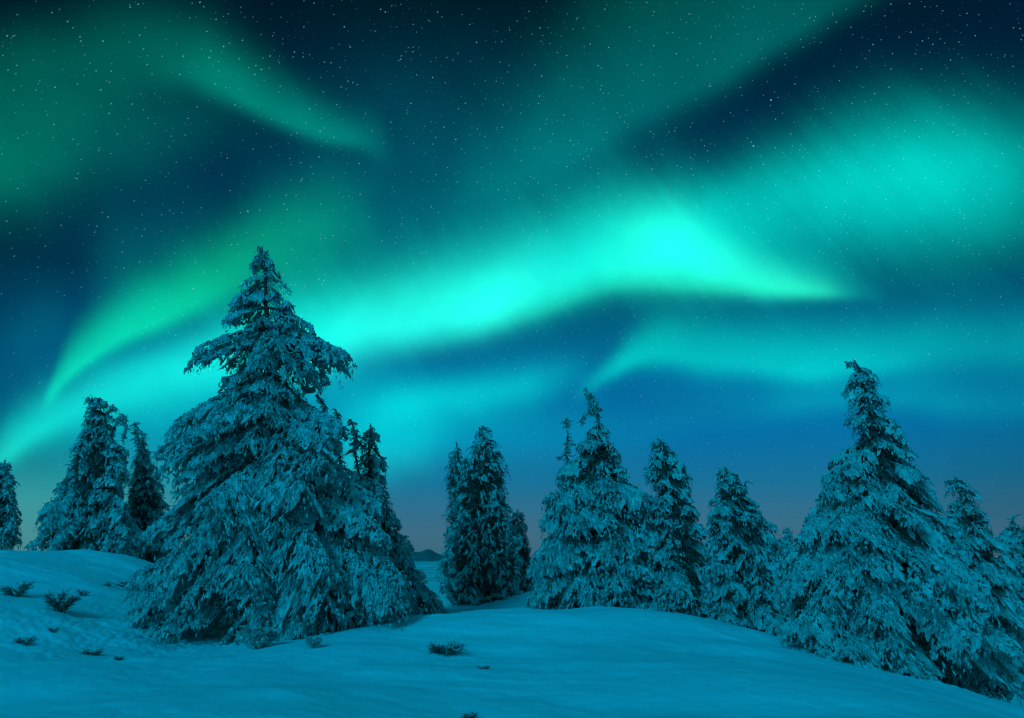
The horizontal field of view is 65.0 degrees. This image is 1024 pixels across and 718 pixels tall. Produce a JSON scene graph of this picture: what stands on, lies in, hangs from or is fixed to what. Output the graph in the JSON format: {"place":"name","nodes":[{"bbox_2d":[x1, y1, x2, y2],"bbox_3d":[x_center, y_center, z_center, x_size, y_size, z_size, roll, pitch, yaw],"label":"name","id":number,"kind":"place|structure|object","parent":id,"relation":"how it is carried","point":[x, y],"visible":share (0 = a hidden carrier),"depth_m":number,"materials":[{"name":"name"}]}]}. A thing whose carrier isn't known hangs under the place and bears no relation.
{"place":"outdoors","nodes":[
{"label":"outdoors","id":0,"kind":"place"},
{"bbox_2d":[0,549,1023,717],"bbox_3d":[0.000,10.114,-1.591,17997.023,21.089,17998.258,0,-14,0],"label":"ground","id":1,"kind":"structure","parent":0,"point":[600,662],"depth_m":11.23,"materials":[{"name":"snow"}]},
{"bbox_2d":[0,458,22,549],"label":"spruce tree","id":2,"kind":"object","parent":1,"relation":"on","point":[10,523],"visible":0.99,"depth_m":29.27,"materials":[{"name":"green plant"}]},
{"bbox_2d":[0,580,34,596],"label":"shrub","id":3,"kind":"object","parent":1,"relation":"on","point":[21,589],"visible":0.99,"depth_m":16.79,"materials":[{"name":"green plant"}]},
{"bbox_2d":[14,634,38,645],"bbox_3d":[-7.908,4.567,13.040,0.451,0.224,0.317,-5,-15,20],"label":"shrub","id":4,"kind":"object","parent":1,"relation":"on","point":[19,640],"visible":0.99,"depth_m":13.01,"materials":[{"name":"green plant"}]},
{"bbox_2d":[48,627,59,632],"bbox_3d":[-7.845,4.626,13.728,0.212,0.137,0.184,0,-14,0],"label":"shrub","id":5,"kind":"object","parent":1,"relation":"on","point":[51,630],"visible":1,"depth_m":13.71,"materials":[{"name":"green plant"}]},
{"bbox_2d":[42,588,81,612],"bbox_3d":[-8.737,4.697,15.624,0.726,0.487,0.635,0,-14,0],"label":"shrub","id":6,"kind":"object","parent":1,"relation":"on","point":[53,602],"visible":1,"depth_m":15.56,"materials":[{"name":"green plant"}]},
{"bbox_2d":[77,589,90,595],"bbox_3d":[-9.428,5.154,17.680,0.294,0.212,0.258,-8,-16,31],"label":"shrub","id":7,"kind":"object","parent":1,"relation":"on","point":[82,593],"visible":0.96,"depth_m":17.65,"materials":[{"name":"green plant"}]},
{"bbox_2d":[23,395,150,557],"bbox_3d":[-14.395,4.376,27.796,4.386,6.378,3.509,0,-14,0],"label":"spruce tree","id":8,"kind":"object","parent":1,"relation":"on","point":[86,511],"visible":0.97,"depth_m":27.07,"materials":[{"name":"white plant"}]},
{"bbox_2d":[81,647,103,655],"bbox_3d":[-6.631,4.639,12.679,0.394,0.190,0.333,0,-14,0],"label":"shrub","id":9,"kind":"object","parent":1,"relation":"on","point":[90,652],"visible":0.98,"depth_m":12.68,"materials":[{"name":"green plant"}]},
{"bbox_2d":[114,655,124,659],"bbox_3d":[-5.648,4.306,11.538,0.181,0.139,0.135,0,-14,0],"label":"shrub","id":10,"kind":"object","parent":1,"relation":"on","point":[119,658],"visible":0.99,"depth_m":11.54,"materials":[{"name":"green plant"}]},
{"bbox_2d":[115,580,144,588],"bbox_3d":[-9.354,5.617,19.845,0.928,0.348,0.738,0,-14,0],"label":"shrub","id":11,"kind":"object","parent":1,"relation":"on","point":[120,582],"visible":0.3,"depth_m":19.77,"materials":[{"name":"green plant"}]},
{"bbox_2d":[126,422,178,562],"bbox_3d":[-13.296,5.526,29.630,2.635,6.479,1.803,-8,-16,29],"label":"spruce tree","id":12,"kind":"object","parent":1,"relation":"on","point":[145,512],"visible":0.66,"depth_m":29.48,"materials":[{"name":"green plant"}]},
{"bbox_2d":[235,621,283,648],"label":"sapling","id":13,"kind":"object","parent":1,"relation":"on","point":[250,635],"visible":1,"depth_m":12.98,"materials":[{"name":"white wood"}]},
{"bbox_2d":[121,246,415,647],"bbox_3d":[-4.721,1.686,16.440,6.291,8.728,4.305,-6,-15,23],"label":"spruce tree","id":14,"kind":"object","parent":1,"relation":"on","point":[273,540],"visible":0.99,"depth_m":15.46,"materials":[{"name":"white plant"}]},
{"bbox_2d":[303,634,321,647],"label":"sapling","id":15,"kind":"object","parent":1,"relation":"on","point":[316,641],"visible":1,"depth_m":12.45,"materials":[{"name":"white wood"}]},
{"bbox_2d":[319,409,449,628],"bbox_3d":[-2.906,3.699,18.131,3.343,5.336,2.324,0,-14,0],"label":"spruce tree","id":16,"kind":"object","parent":1,"relation":"on","point":[428,600],"visible":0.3,"depth_m":17.91,"materials":[{"name":"green plant"}]},
{"bbox_2d":[427,640,467,657],"bbox_3d":[-1.005,4.542,12.494,0.700,0.334,0.616,-13,-19,43],"label":"shrub","id":17,"kind":"object","parent":1,"relation":"on","point":[451,649],"visible":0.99,"depth_m":12.43,"materials":[{"name":"green plant"}]},
{"bbox_2d":[441,442,467,596],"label":"spruce tree","id":18,"kind":"object","parent":1,"relation":"on","point":[454,463],"visible":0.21,"depth_m":25.26,"materials":[{"name":"green plant"}]},
{"bbox_2d":[460,710,476,717],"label":"grass tuft","id":19,"kind":"object","parent":1,"relation":"on","point":[466,715],"visible":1,"depth_m":8.51,"materials":[{"name":"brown plant"}]},
{"bbox_2d":[435,425,526,606],"bbox_3d":[-0.917,4.750,24.061,2.773,5.694,2.367,0,-14,0],"label":"spruce tree","id":20,"kind":"object","parent":1,"relation":"on","point":[480,564],"visible":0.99,"depth_m":23.64,"materials":[{"name":"green plant"}]},
{"bbox_2d":[506,509,534,594],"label":"spruce tree","id":21,"kind":"object","parent":1,"relation":"on","point":[524,555],"visible":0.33,"depth_m":26.18,"materials":[{"name":"green plant"}]},
{"bbox_2d":[524,387,660,609],"bbox_3d":[2.058,3.494,19.193,3.611,5.826,3.064,0,-14,0],"label":"spruce tree","id":22,"kind":"object","parent":1,"relation":"on","point":[598,511],"visible":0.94,"depth_m":18.36,"materials":[{"name":"white plant"}]},
{"bbox_2d":[640,438,712,617],"bbox_3d":[3.967,4.128,18.612,2.170,4.686,1.779,0,-14,0],"label":"spruce tree","id":23,"kind":"object","parent":1,"relation":"on","point":[680,563],"visible":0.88,"depth_m":18.36,"materials":[{"name":"white plant"}]},
{"bbox_2d":[699,466,795,637],"bbox_3d":[5.143,4.374,17.726,2.243,4.018,1.858,0,-14,0],"label":"spruce tree","id":24,"kind":"object","parent":1,"relation":"on","point":[739,576],"visible":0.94,"depth_m":17.33,"materials":[{"name":"white plant"}]},
{"bbox_2d":[773,527,795,602],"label":"spruce tree","id":25,"kind":"object","parent":1,"relation":"on","point":[781,570],"visible":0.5,"depth_m":42.63,"materials":[{"name":"green plant"}]},
{"bbox_2d":[772,359,1023,698],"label":"spruce tree","id":26,"kind":"object","parent":1,"relation":"on","point":[893,583],"visible":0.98,"depth_m":14.28,"materials":[{"name":"white plant"}]},
{"bbox_2d":[923,477,1023,705],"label":"spruce tree","id":27,"kind":"object","parent":1,"relation":"on","point":[971,522],"visible":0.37,"depth_m":16.99,"materials":[{"name":"white plant"}]},
{"bbox_2d":[990,514,1023,701],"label":"spruce tree","id":28,"kind":"object","parent":1,"relation":"on","point":[1011,538],"visible":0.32,"depth_m":20.05,"materials":[{"name":"white plant"}]},
{"bbox_2d":[0,0,1023,557],"label":"sky","id":29,"kind":"structure","parent":0,"point":[690,216],"materials":[{"name":"teal"}]},
{"bbox_2d":[404,549,776,561],"bbox_3d":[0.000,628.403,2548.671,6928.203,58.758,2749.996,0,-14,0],"label":"hills","id":30,"kind":"structure","parent":0,"point":[428,555],"depth_m":2678.29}
]}

